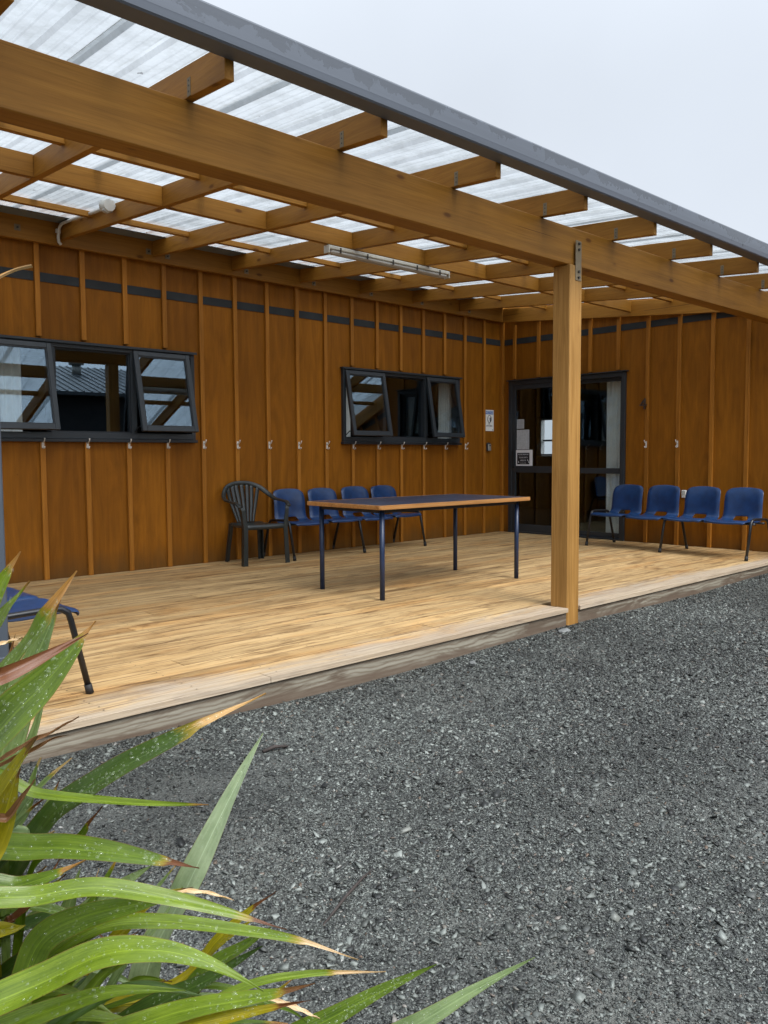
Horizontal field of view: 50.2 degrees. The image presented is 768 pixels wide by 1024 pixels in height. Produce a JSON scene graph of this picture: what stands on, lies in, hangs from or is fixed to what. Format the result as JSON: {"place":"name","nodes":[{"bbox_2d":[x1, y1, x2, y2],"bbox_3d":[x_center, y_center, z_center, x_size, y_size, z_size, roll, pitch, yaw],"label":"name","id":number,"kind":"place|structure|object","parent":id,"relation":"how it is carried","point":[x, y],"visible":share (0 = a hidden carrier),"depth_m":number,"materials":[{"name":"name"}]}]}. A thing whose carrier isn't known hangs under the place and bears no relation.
{"place":"outdoors","nodes":[
{"label":"outdoors","id":0,"kind":"place"},
{"bbox_2d":[0,573,767,1023],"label":"gravel ground","id":1,"kind":"structure","parent":0,"point":[424,925],"depth_m":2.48,"materials":[{"name":"grey gravel"}]},
{"bbox_2d":[0,264,534,1023],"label":"flax plant","id":2,"kind":"object","parent":1,"relation":"on","point":[52,958],"visible":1,"depth_m":1.14,"materials":[{"name":"green plant"}]},
{"bbox_2d":[262,745,287,752],"bbox_3d":[-0.449,0.971,3.377,0.115,0.023,0.020,-3,5,-32],"label":"twig","id":3,"kind":"object","parent":1,"relation":"on","point":[272,748],"visible":1,"depth_m":3.37,"materials":[{"name":"wood"}]},
{"bbox_2d":[322,868,373,924],"bbox_3d":[-0.086,1.042,2.252,0.012,0.023,0.332,1,4,24],"label":"twig","id":4,"kind":"object","parent":1,"relation":"on","point":[349,892],"visible":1,"depth_m":2.21,"materials":[{"name":"wood"}]},
{"bbox_2d":[0,237,767,583],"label":"timber building","id":5,"kind":"structure","parent":1,"relation":"on","point":[146,359],"depth_m":9.20,"materials":[{"name":"brown wood"}]},
{"bbox_2d":[0,346,22,431],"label":"curtain","id":6,"kind":"object","parent":5,"relation":"hanging from","point":[10,390],"visible":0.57,"depth_m":7.08,"materials":[{"name":"white fabric"}]},
{"bbox_2d":[0,334,198,442],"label":"window","id":7,"kind":"structure","parent":5,"relation":"in","point":[133,377],"depth_m":7.57,"materials":[{"name":"grey metal"}]},
{"bbox_2d":[346,390,349,436],"bbox_3d":[-0.476,-1.236,9.694,0.170,0.860,0.060,-4,5,-43],"label":"curtain","id":8,"kind":"object","parent":5,"relation":"hanging from","point":[347,421],"visible":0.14,"depth_m":9.72,"materials":[{"name":"white fabric"}]},
{"bbox_2d":[340,367,464,444],"bbox_3d":[0.285,-1.280,10.144,2.071,0.887,0.283,-4,5,-43],"label":"window","id":9,"kind":"structure","parent":5,"relation":"in","point":[425,393],"depth_m":10.07,"materials":[{"name":"grey metal"}]},
{"bbox_2d":[438,383,450,437],"bbox_3d":[0.827,-1.328,10.926,0.280,0.860,0.060,-4,5,-43],"label":"curtain","id":10,"kind":"object","parent":5,"relation":"hanging from","point":[444,407],"visible":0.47,"depth_m":10.88,"materials":[{"name":"white fabric"}]},
{"bbox_2d":[486,443,490,450],"bbox_3d":[1.454,-0.900,11.333,0.080,0.120,0.042,-4,5,-43],"label":"key safe","id":11,"kind":"object","parent":5,"relation":"attached to","point":[488,446],"visible":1,"depth_m":11.31,"materials":[{"name":"metal"}]},
{"bbox_2d":[486,410,493,430],"bbox_3d":[1.457,-1.266,11.335,0.190,0.290,0.011,-4,5,-43],"label":"notice sign","id":12,"kind":"object","parent":5,"relation":"attached to","point":[489,420],"visible":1,"depth_m":11.34,"materials":[{"name":"white plastic"}]},
{"bbox_2d":[517,419,523,428],"bbox_3d":[1.880,-1.212,11.288,0.003,0.128,0.123,-4,5,-43],"label":"paper notice","id":13,"kind":"object","parent":5,"relation":"attached to","point":[520,423],"visible":1,"depth_m":11.29,"materials":[{"name":"white paper"}]},
{"bbox_2d":[517,430,528,448],"bbox_3d":[1.911,-0.996,11.271,0.002,0.270,0.210,-4,5,-43],"label":"paper notice","id":14,"kind":"object","parent":5,"relation":"attached to","point":[522,439],"visible":1,"depth_m":11.27,"materials":[{"name":"white paper"}]},
{"bbox_2d":[516,450,532,465],"bbox_3d":[1.928,-0.745,11.270,0.004,0.218,0.278,-4,5,-43],"label":"paper notice","id":15,"kind":"object","parent":5,"relation":"attached to","point":[524,457],"visible":1,"depth_m":11.27,"materials":[{"name":"white paper"}]},
{"bbox_2d":[538,418,551,455],"bbox_3d":[3.578,-1.544,16.816,0.120,0.776,0.926,-4,5,-43],"label":"far window frame","id":16,"kind":"structure","parent":5,"relation":"in","point":[541,421],"depth_m":17.08,"materials":[{"name":"white"}]},
{"bbox_2d":[507,370,628,540],"bbox_3d":[2.389,-0.724,10.820,0.140,2.128,1.850,-4,5,-43],"label":"sliding door","id":17,"kind":"structure","parent":5,"relation":"in","point":[610,376],"depth_m":10.99,"materials":[{"name":"grey metal"}]},
{"bbox_2d":[606,381,620,532],"bbox_3d":[2.969,-0.697,10.399,0.060,2.030,0.340,-4,5,-43],"label":"curtain","id":18,"kind":"object","parent":5,"relation":"hanging from","point":[613,428],"visible":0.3,"depth_m":10.44,"materials":[{"name":"white fabric"}]},
{"bbox_2d":[639,398,646,408],"bbox_3d":[3.135,-1.308,9.913,0.020,0.131,0.087,-4,5,-43],"label":"house number","id":19,"kind":"object","parent":5,"relation":"attached to","point":[644,405],"visible":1,"depth_m":9.90,"materials":[{"name":"black metal"}]},
{"bbox_2d":[681,490,686,497],"bbox_3d":[3.522,-0.211,9.619,0.035,0.090,0.055,-4,5,-43],"label":"power socket","id":20,"kind":"object","parent":5,"relation":"attached to","point":[683,493],"visible":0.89,"depth_m":9.61,"materials":[{"name":"white plastic"}]},
{"bbox_2d":[7,531,767,763],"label":"timber deck","id":21,"kind":"structure","parent":1,"relation":"on","point":[164,648],"depth_m":5.59,"materials":[{"name":"light natural timber"}]},
{"bbox_2d":[7,587,93,693],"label":"linked seats","id":22,"kind":"object","parent":21,"relation":"on","point":[25,606],"visible":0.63,"depth_m":3.71,"materials":[{"name":"blue plastic"}]},
{"bbox_2d":[221,481,290,566],"bbox_3d":[-1.328,0.099,8.351,0.628,0.826,0.536,-3,5,-37],"label":"garden armchair","id":23,"kind":"object","parent":21,"relation":"on","point":[246,525],"visible":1,"depth_m":8.41,"materials":[{"name":"black plastic"}]},
{"bbox_2d":[264,485,426,560],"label":"linked seats","id":24,"kind":"object","parent":21,"relation":"on","point":[295,498],"visible":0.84,"depth_m":9.14,"materials":[{"name":"blue plastic"}]},
{"bbox_2d":[0,0,767,624],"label":"pergola","id":25,"kind":"object","parent":21,"relation":"on","point":[198,136],"visible":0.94,"depth_m":5.05,"materials":[{"name":"wood"}]},
{"bbox_2d":[0,423,8,661],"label":"downpipe","id":26,"kind":"object","parent":25,"relation":"attached to","point":[4,650],"visible":0.22,"depth_m":3.03,"materials":[{"name":"grey paint"}]},
{"bbox_2d":[55,199,114,244],"bbox_3d":[-2.434,-2.363,6.625,0.104,0.175,1.200,-3,5,-38],"label":"conduit light","id":27,"kind":"object","parent":25,"relation":"attached to","point":[106,205],"visible":0.89,"depth_m":6.38,"materials":[{"name":"grey plastic"}]},
{"bbox_2d":[324,245,449,278],"bbox_3d":[0.064,-2.222,7.164,1.463,0.157,0.076,-4,5,-43],"label":"batten light","id":28,"kind":"object","parent":25,"relation":"attached to","point":[378,260],"visible":1,"depth_m":7.08,"materials":[{"name":"white plastic"}]},
{"bbox_2d":[307,494,529,600],"bbox_3d":[0.327,0.246,6.880,1.765,0.713,0.900,-4,5,-42],"label":"table","id":29,"kind":"object","parent":21,"relation":"on","point":[381,506],"visible":1,"depth_m":6.59,"materials":[{"name":"blue laminate"}]},
{"bbox_2d":[585,484,767,560],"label":"linked seats","id":30,"kind":"object","parent":21,"relation":"on","point":[745,501],"visible":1,"depth_m":9.09,"materials":[{"name":"navy plastic"},{"name":"black steel"}]},
{"bbox_2d":[558,628,570,632],"bbox_3d":[1.220,0.805,5.540,0.112,0.038,0.061,-3,5,-35],"label":"stone","id":31,"kind":"object","parent":1,"relation":"on","point":[564,630],"visible":0.84,"depth_m":5.52,"materials":[{"name":"white stone"}]},
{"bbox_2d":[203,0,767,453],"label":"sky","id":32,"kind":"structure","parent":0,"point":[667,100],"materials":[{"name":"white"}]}
]}

